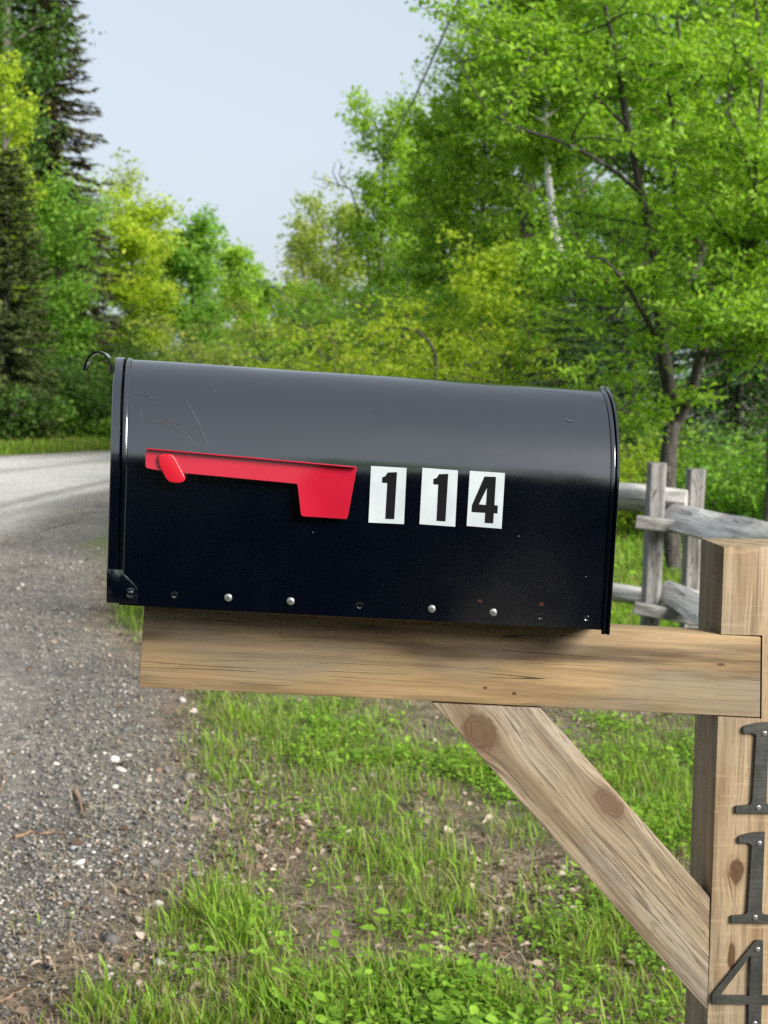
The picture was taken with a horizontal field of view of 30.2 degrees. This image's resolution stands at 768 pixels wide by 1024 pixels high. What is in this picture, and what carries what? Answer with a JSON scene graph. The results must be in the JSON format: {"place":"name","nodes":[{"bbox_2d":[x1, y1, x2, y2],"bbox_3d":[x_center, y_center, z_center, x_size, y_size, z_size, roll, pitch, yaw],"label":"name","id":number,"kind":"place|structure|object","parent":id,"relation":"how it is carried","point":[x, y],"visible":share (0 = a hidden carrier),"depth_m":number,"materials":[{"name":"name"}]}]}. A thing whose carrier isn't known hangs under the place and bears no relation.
{"place":"outdoors","nodes":[
{"label":"outdoors","id":0,"kind":"place"},
{"bbox_2d":[0,434,684,853],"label":"road","id":1,"kind":"structure","parent":0,"point":[38,492],"depth_m":11.91,"materials":[{"name":"grey asphalt"}]},
{"bbox_2d":[0,767,4,790],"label":"stick","id":2,"kind":"object","parent":1,"relation":"on","point":[1,785],"visible":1,"depth_m":4.78,"materials":[{"name":"brown wood"}]},
{"bbox_2d":[0,434,758,1023],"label":"grass","id":3,"kind":"structure","parent":0,"point":[248,994],"depth_m":3.74,"materials":[{"name":"green plant"}]},
{"bbox_2d":[0,386,767,1023],"bbox_3d":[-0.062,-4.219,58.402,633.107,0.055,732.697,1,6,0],"label":"ground","id":4,"kind":"structure","parent":0,"point":[88,532],"depth_m":4.57,"materials":[{"name":"grey gravel"}]},
{"bbox_2d":[0,987,26,1003],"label":"stick","id":5,"kind":"object","parent":4,"relation":"on","point":[8,997],"visible":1,"depth_m":3.15,"materials":[{"name":"brown wood"}]},
{"bbox_2d":[0,50,53,376],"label":"sapling tree","id":6,"kind":"object","parent":4,"relation":"on","point":[9,131],"visible":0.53,"depth_m":24.98,"materials":[{"name":"green plant"}]},
{"bbox_2d":[0,144,68,444],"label":"spruce tree","id":7,"kind":"object","parent":4,"relation":"on","point":[10,274],"visible":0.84,"depth_m":24.22,"materials":[{"name":"green plant"}]},
{"bbox_2d":[13,830,65,838],"bbox_3d":[-1.030,0.961,4.252,0.156,0.014,0.051,0,6,-14],"label":"stick","id":8,"kind":"object","parent":4,"relation":"on","point":[24,834],"visible":1,"depth_m":4.25,"materials":[{"name":"brown wood"}]},
{"bbox_2d":[0,382,79,442],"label":"roadside shrub","id":9,"kind":"object","parent":4,"relation":"on","point":[16,427],"visible":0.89,"depth_m":23.94,"materials":[{"name":"green plant"}]},
{"bbox_2d":[0,394,85,439],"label":"roadside shrub","id":10,"kind":"object","parent":4,"relation":"on","point":[68,414],"visible":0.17,"depth_m":24.89,"materials":[{"name":"green plant"}]},
{"bbox_2d":[10,1,93,337],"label":"spruce tree","id":11,"kind":"object","parent":4,"relation":"on","point":[16,7],"visible":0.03,"depth_m":33.09,"materials":[{"name":"green plant"}]},
{"bbox_2d":[0,0,105,370],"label":"broadleaf tree","id":12,"kind":"object","parent":4,"relation":"on","point":[12,39],"visible":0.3,"depth_m":28.30,"materials":[{"name":"green plant"}]},
{"bbox_2d":[0,342,112,435],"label":"roadside shrub","id":13,"kind":"object","parent":4,"relation":"on","point":[53,366],"visible":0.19,"depth_m":25.32,"materials":[{"name":"green plant"}]},
{"bbox_2d":[10,150,114,393],"bbox_3d":[-6.326,-4.049,27.122,2.581,5.452,2.574,1,6,0],"label":"broadleaf tree","id":14,"kind":"object","parent":4,"relation":"on","point":[54,227],"visible":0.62,"depth_m":26.88,"materials":[{"name":"green plant"}]},
{"bbox_2d":[18,362,111,442],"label":"roadside shrub","id":15,"kind":"object","parent":4,"relation":"on","point":[100,403],"visible":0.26,"depth_m":25.63,"materials":[{"name":"green plant"}]},
{"bbox_2d":[13,0,125,399],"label":"spruce tree","id":16,"kind":"object","parent":4,"relation":"on","point":[55,116],"visible":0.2,"depth_m":29.23,"materials":[{"name":"green plant"}]},
{"bbox_2d":[48,897,93,910],"bbox_3d":[-0.814,1.022,3.713,0.161,0.008,0.015,4,6,30],"label":"stick","id":17,"kind":"object","parent":4,"relation":"on","point":[50,898],"visible":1,"depth_m":3.73,"materials":[{"name":"brown wood"}]},
{"bbox_2d":[70,844,78,849],"bbox_3d":[-0.902,0.976,4.139,0.023,0.019,0.051,7,1,5],"label":"stone","id":18,"kind":"object","parent":4,"relation":"on","point":[73,846],"visible":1,"depth_m":4.13,"materials":[{"name":"white stone"}]},
{"bbox_2d":[73,789,84,817],"bbox_3d":[-0.966,0.928,4.524,0.014,0.018,0.273,-1,6,-19],"label":"stick","id":19,"kind":"object","parent":4,"relation":"on","point":[77,796],"visible":1,"depth_m":4.55,"materials":[{"name":"brown wood"}]},
{"bbox_2d":[49,198,129,398],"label":"broadleaf tree","id":20,"kind":"object","parent":4,"relation":"on","point":[102,300],"visible":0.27,"depth_m":28.17,"materials":[{"name":"green plant"}]},
{"bbox_2d":[70,408,110,444],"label":"roadside shrub","id":21,"kind":"object","parent":4,"relation":"on","point":[103,421],"visible":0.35,"depth_m":25.72,"materials":[{"name":"green plant"}]},
{"bbox_2d":[59,177,133,366],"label":"broadleaf tree","id":22,"kind":"object","parent":4,"relation":"on","point":[99,209],"visible":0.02,"depth_m":43.34,"materials":[{"name":"green plant"}]},
{"bbox_2d":[30,340,165,436],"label":"roadside shrub","id":23,"kind":"object","parent":4,"relation":"on","point":[107,381],"visible":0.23,"depth_m":25.61,"materials":[{"name":"green plant"}]},
{"bbox_2d":[121,726,131,730],"bbox_3d":[-1.005,0.850,5.555,0.029,0.026,0.045,-1,7,44],"label":"stone","id":24,"kind":"object","parent":4,"relation":"on","point":[126,728],"visible":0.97,"depth_m":5.54,"materials":[{"name":"grey stone"}]},
{"bbox_2d":[64,172,192,368],"bbox_3d":[-6.860,-5.596,37.556,3.524,6.526,3.335,-2,6,-30],"label":"maple tree","id":25,"kind":"object","parent":4,"relation":"on","point":[135,239],"visible":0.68,"depth_m":37.28,"materials":[{"name":"green plant"}]},
{"bbox_2d":[88,146,171,324],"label":"poplar tree","id":26,"kind":"object","parent":4,"relation":"on","point":[124,182],"visible":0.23,"depth_m":48.07,"materials":[{"name":"green plant"}]},
{"bbox_2d":[104,265,158,355],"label":"broadleaf tree","id":27,"kind":"object","parent":4,"relation":"on","point":[123,309],"visible":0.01,"depth_m":61.14,"materials":[{"name":"green plant"}]},
{"bbox_2d":[90,320,179,407],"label":"roadside shrub","id":28,"kind":"object","parent":4,"relation":"on","point":[123,351],"visible":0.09,"depth_m":27.64,"materials":[{"name":"green plant"}]},
{"bbox_2d":[0,545,277,1023],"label":"gravel","id":29,"kind":"structure","parent":4,"relation":"on","point":[109,937],"depth_m":4.36,"materials":[{"name":"grey gravel"}]},
{"bbox_2d":[108,755,119,762],"bbox_3d":[-0.964,0.884,5.083,0.041,0.030,0.060,-7,13,-20],"label":"stone","id":30,"kind":"object","parent":29,"relation":"on","point":[114,757],"visible":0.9,"depth_m":5.07,"materials":[{"name":"white stone"}]},
{"bbox_2d":[130,258,186,360],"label":"broadleaf tree","id":31,"kind":"object","parent":4,"relation":"on","point":[164,313],"visible":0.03,"depth_m":58.99,"materials":[{"name":"green plant"}]},
{"bbox_2d":[154,900,162,905],"bbox_3d":[-0.592,1.024,3.722,0.031,0.019,0.021,-3,0,1],"label":"stone","id":32,"kind":"object","parent":4,"relation":"on","point":[156,901],"visible":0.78,"depth_m":3.71,"materials":[{"name":"beige stone"}]},
{"bbox_2d":[102,335,232,397],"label":"roadside shrub","id":33,"kind":"object","parent":4,"relation":"on","point":[181,353],"visible":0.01,"depth_m":33.64,"materials":[{"name":"green plant"}]},
{"bbox_2d":[117,202,246,362],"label":"maple tree","id":34,"kind":"object","parent":4,"relation":"on","point":[193,266],"visible":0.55,"depth_m":45.00,"materials":[{"name":"green plant"}]},
{"bbox_2d":[179,276,233,344],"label":"broadleaf tree","id":35,"kind":"object","parent":4,"relation":"on","point":[213,329],"visible":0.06,"depth_m":63.30,"materials":[{"name":"green plant"}]},
{"bbox_2d":[100,307,325,372],"bbox_3d":[-2.610,-2.161,23.920,4.354,2.485,2.882,1,6,0],"label":"woodland shrub","id":36,"kind":"object","parent":4,"relation":"on","point":[169,341],"visible":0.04,"depth_m":23.70,"materials":[{"name":"green plant"}]},
{"bbox_2d":[200,237,271,364],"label":"broadleaf tree","id":37,"kind":"object","parent":4,"relation":"on","point":[233,260],"visible":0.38,"depth_m":52.09,"materials":[{"name":"green plant"}]},
{"bbox_2d":[122,290,357,371],"bbox_3d":[-1.852,-2.018,21.939,3.751,2.597,3.919,5,6,32],"label":"woodland shrub","id":38,"kind":"object","parent":4,"relation":"on","point":[190,349],"visible":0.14,"depth_m":20.95,"materials":[{"name":"green plant"}]},
{"bbox_2d":[225,277,300,341],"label":"broadleaf tree","id":39,"kind":"object","parent":4,"relation":"on","point":[265,298],"visible":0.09,"depth_m":57.09,"materials":[{"name":"green plant"}]},
{"bbox_2d":[265,216,333,344],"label":"young tree","id":40,"kind":"object","parent":4,"relation":"on","point":[296,262],"visible":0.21,"depth_m":44.39,"materials":[{"name":"green plant"}]},
{"bbox_2d":[205,324,410,375],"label":"woodland shrub","id":41,"kind":"object","parent":4,"relation":"on","point":[241,356],"visible":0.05,"depth_m":16.41,"materials":[{"name":"green plant"}]},
{"bbox_2d":[285,272,342,308],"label":"broadleaf tree","id":42,"kind":"object","parent":4,"relation":"on","point":[311,287],"visible":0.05,"depth_m":63.12,"materials":[{"name":"green plant"}]},
{"bbox_2d":[204,274,459,372],"bbox_3d":[-0.740,-2.026,20.633,3.866,2.945,5.063,6,8,43],"label":"woodland shrub","id":43,"kind":"object","parent":4,"relation":"on","point":[305,297],"visible":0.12,"depth_m":20.08,"materials":[{"name":"green plant"}]},
{"bbox_2d":[222,315,453,378],"bbox_3d":[-0.134,-1.176,16.263,2.885,2.156,2.331,-2,6,-28],"label":"woodland shrub","id":44,"kind":"object","parent":4,"relation":"on","point":[388,366],"visible":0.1,"depth_m":16.11,"materials":[{"name":"green plant"}]},
{"bbox_2d":[315,158,371,310],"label":"dead tree","id":45,"kind":"object","parent":4,"relation":"on","point":[357,210],"visible":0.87,"depth_m":33.02,"materials":[{"name":"grey plant"}]},
{"bbox_2d":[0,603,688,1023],"bbox_3d":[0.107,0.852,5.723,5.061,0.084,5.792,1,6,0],"label":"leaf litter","id":46,"kind":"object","parent":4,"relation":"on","point":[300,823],"visible":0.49,"depth_m":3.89,"materials":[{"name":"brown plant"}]},
{"bbox_2d":[276,171,416,352],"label":"broadleaf tree","id":47,"kind":"object","parent":4,"relation":"on","point":[327,276],"visible":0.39,"depth_m":40.20,"materials":[{"name":"green plant"}]},
{"bbox_2d":[0,613,694,1023],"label":"dry grass","id":48,"kind":"structure","parent":4,"relation":"on","point":[242,959],"depth_m":3.88,"materials":[{"name":"beige plant"}]},
{"bbox_2d":[196,250,525,379],"bbox_3d":[0.212,-2.073,19.490,4.296,3.290,4.739,-2,6,-28],"label":"woodland shrub","id":49,"kind":"object","parent":4,"relation":"on","point":[303,309],"visible":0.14,"depth_m":20.16,"materials":[{"name":"green plant"}]},
{"bbox_2d":[317,73,429,364],"bbox_3d":[-0.122,-5.814,32.583,2.908,8.168,2.932,1,6,0],"label":"maple tree","id":50,"kind":"object","parent":4,"relation":"on","point":[373,185],"visible":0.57,"depth_m":32.21,"materials":[{"name":"green plant"}]},
{"bbox_2d":[327,310,436,378],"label":"arching sapling","id":51,"kind":"object","parent":4,"relation":"on","point":[382,331],"visible":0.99,"depth_m":15.47,"materials":[{"name":"green plant"}]},
{"bbox_2d":[368,92,478,357],"bbox_3d":[1.202,-6.272,35.490,3.396,8.617,3.422,1,6,0],"label":"broadleaf tree","id":52,"kind":"object","parent":4,"relation":"on","point":[412,142],"visible":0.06,"depth_m":35.11,"materials":[{"name":"green plant"}]},
{"bbox_2d":[166,520,694,1023],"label":"ground cover","id":53,"kind":"object","parent":4,"relation":"on","point":[440,1012],"visible":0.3,"depth_m":3.50,"materials":[{"name":"green plant"}]},
{"bbox_2d":[380,55,493,365],"bbox_3d":[1.331,-5.412,29.602,2.887,8.033,2.551,1,6,0],"label":"maple tree","id":54,"kind":"object","parent":4,"relation":"on","point":[425,134],"visible":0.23,"depth_m":29.33,"materials":[{"name":"green plant"}]},
{"bbox_2d":[334,290,565,379],"bbox_3d":[0.779,-1.547,18.152,3.225,2.526,3.125,-2,6,-29],"label":"woodland shrub","id":55,"kind":"object","parent":4,"relation":"on","point":[427,334],"visible":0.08,"depth_m":17.48,"materials":[{"name":"green plant"}]},
{"bbox_2d":[139,538,767,1023],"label":"mailbox stand","id":56,"kind":"object","parent":4,"relation":"on","point":[489,690],"visible":0.97,"depth_m":1.60,"materials":[{"name":"brown wood"}]},
{"bbox_2d":[83,351,619,634],"bbox_3d":[-0.042,-0.026,1.594,0.582,0.295,0.234,1,6,-4],"label":"mailbox","id":57,"kind":"object","parent":56,"relation":"on","point":[239,489],"visible":1,"depth_m":1.50,"materials":[{"name":"black metal"}]},
{"bbox_2d":[83,351,137,603],"bbox_3d":[-0.304,-0.046,1.575,0.058,0.263,0.227,0,6,-11],"label":"door","id":58,"kind":"structure","parent":57,"relation":"in","point":[120,589],"depth_m":1.48,"materials":[{"name":"black metal"}]},
{"bbox_2d":[359,0,552,378],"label":"broadleaf tree","id":59,"kind":"object","parent":4,"relation":"on","point":[452,200],"visible":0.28,"depth_m":27.36,"materials":[{"name":"green plant"}]},
{"bbox_2d":[413,216,534,385],"bbox_3d":[1.045,-1.826,17.025,1.458,3.306,1.544,1,6,0],"label":"sapling tree","id":60,"kind":"object","parent":4,"relation":"on","point":[486,278],"visible":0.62,"depth_m":16.70,"materials":[{"name":"green plant"}]},
{"bbox_2d":[380,314,617,393],"bbox_3d":[1.206,-1.070,15.343,2.709,2.068,3.038,3,6,14],"label":"woodland shrub","id":61,"kind":"object","parent":4,"relation":"on","point":[469,373],"visible":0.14,"depth_m":15.19,"materials":[{"name":"green plant"}]},
{"bbox_2d":[450,227,569,383],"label":"sapling tree","id":62,"kind":"object","parent":4,"relation":"on","point":[514,282],"visible":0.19,"depth_m":17.68,"materials":[{"name":"green plant"}]},
{"bbox_2d":[461,0,587,360],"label":"broadleaf tree","id":63,"kind":"object","parent":4,"relation":"on","point":[527,188],"visible":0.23,"depth_m":24.03,"materials":[{"name":"green plant"}]},
{"bbox_2d":[440,0,636,325],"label":"birch tree","id":64,"kind":"object","parent":4,"relation":"on","point":[546,122],"visible":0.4,"depth_m":21.42,"materials":[{"name":"green plant"}]},
{"bbox_2d":[429,283,692,404],"bbox_3d":[1.843,-1.420,16.861,1.968,2.543,3.830,-3,7,-37],"label":"woodland shrub","id":65,"kind":"object","parent":4,"relation":"on","point":[527,331],"visible":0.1,"depth_m":16.83,"materials":[{"name":"green plant"}]},
{"bbox_2d":[504,282,642,520],"bbox_3d":[1.778,-0.880,13.730,1.805,2.672,1.913,1,6,0],"label":"hemlock tree","id":66,"kind":"object","parent":4,"relation":"on","point":[562,353],"visible":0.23,"depth_m":13.67,"materials":[{"name":"green plant"}]},
{"bbox_2d":[521,230,639,388],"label":"sapling tree","id":67,"kind":"object","parent":4,"relation":"on","point":[560,273],"visible":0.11,"depth_m":18.11,"materials":[{"name":"green plant"}]},
{"bbox_2d":[404,0,767,578],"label":"apple tree","id":68,"kind":"object","parent":4,"relation":"on","point":[739,315],"visible":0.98,"depth_m":8.72,"materials":[{"name":"green plant"}]},
{"bbox_2d":[446,0,731,394],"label":"broadleaf tree","id":69,"kind":"object","parent":4,"relation":"on","point":[600,173],"visible":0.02,"depth_m":26.46,"materials":[{"name":"green plant"}]},
{"bbox_2d":[559,178,648,371],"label":"broadleaf tree","id":70,"kind":"object","parent":4,"relation":"on","point":[597,197],"visible":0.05,"depth_m":39.29,"materials":[{"name":"green plant"}]},
{"bbox_2d":[515,0,714,463],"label":"broadleaf tree","id":71,"kind":"object","parent":4,"relation":"on","point":[576,220],"visible":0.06,"depth_m":23.77,"materials":[{"name":"green plant"}]},
{"bbox_2d":[541,212,700,517],"bbox_3d":[2.388,-1.274,14.543,2.065,3.525,1.960,1,6,0],"label":"hemlock tree","id":72,"kind":"object","parent":4,"relation":"on","point":[615,321],"visible":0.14,"depth_m":14.42,"materials":[{"name":"green plant"}]},
{"bbox_2d":[538,0,767,458],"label":"broadleaf tree","id":73,"kind":"object","parent":4,"relation":"on","point":[628,168],"visible":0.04,"depth_m":18.86,"materials":[{"name":"green plant"}]},
{"bbox_2d":[617,432,714,538],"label":"woodland shrub","id":74,"kind":"object","parent":4,"relation":"on","point":[627,515],"visible":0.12,"depth_m":12.45,"materials":[{"name":"green plant"}]},
{"bbox_2d":[641,192,691,411],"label":"broadleaf tree","id":75,"kind":"object","parent":4,"relation":"on","point":[676,372],"visible":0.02,"depth_m":43.68,"materials":[{"name":"green plant"}]},
{"bbox_2d":[619,417,735,519],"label":"woodland shrub","id":76,"kind":"object","parent":4,"relation":"on","point":[653,448],"visible":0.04,"depth_m":13.70,"materials":[{"name":"green plant"}]},
{"bbox_2d":[595,0,767,521],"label":"young tree","id":77,"kind":"object","parent":4,"relation":"on","point":[716,8],"visible":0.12,"depth_m":11.00,"materials":[{"name":"green plant"}]},
{"bbox_2d":[612,462,767,627],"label":"rail fence","id":78,"kind":"object","parent":4,"relation":"on","point":[653,599],"visible":0.24,"depth_m":6.62,"materials":[{"name":"grey wood"}]},
{"bbox_2d":[620,420,766,537],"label":"woodland shrub","id":79,"kind":"object","parent":4,"relation":"on","point":[735,468],"visible":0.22,"depth_m":12.20,"materials":[{"name":"green plant"}]},
{"bbox_2d":[621,113,767,495],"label":"hemlock tree","id":80,"kind":"object","parent":4,"relation":"on","point":[730,389],"visible":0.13,"depth_m":14.37,"materials":[{"name":"green plant"}]},
{"bbox_2d":[623,0,767,431],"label":"broadleaf tree","id":81,"kind":"object","parent":4,"relation":"on","point":[667,185],"visible":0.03,"depth_m":16.07,"materials":[{"name":"green plant"}]},
{"bbox_2d":[679,265,719,427],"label":"broadleaf tree","id":82,"kind":"object","parent":4,"relation":"on","point":[701,385],"visible":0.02,"depth_m":37.67,"materials":[{"name":"green plant"}]},
{"bbox_2d":[639,399,767,511],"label":"woodland shrub","id":83,"kind":"object","parent":4,"relation":"on","point":[725,436],"visible":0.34,"depth_m":13.04,"materials":[{"name":"green plant"}]},
{"bbox_2d":[676,438,767,520],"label":"woodland shrub","id":84,"kind":"object","parent":4,"relation":"on","point":[757,513],"visible":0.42,"depth_m":11.74,"materials":[{"name":"green plant"}]},
{"bbox_2d":[14,0,766,378],"label":"sky","id":85,"kind":"structure","parent":0,"point":[231,105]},
{"bbox_2d":[382,0,459,156],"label":"overhead wire","id":86,"kind":"object","parent":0,"point":[432,58],"visible":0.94,"depth_m":21.19,"materials":[{"name":"grey metal"}]}
]}

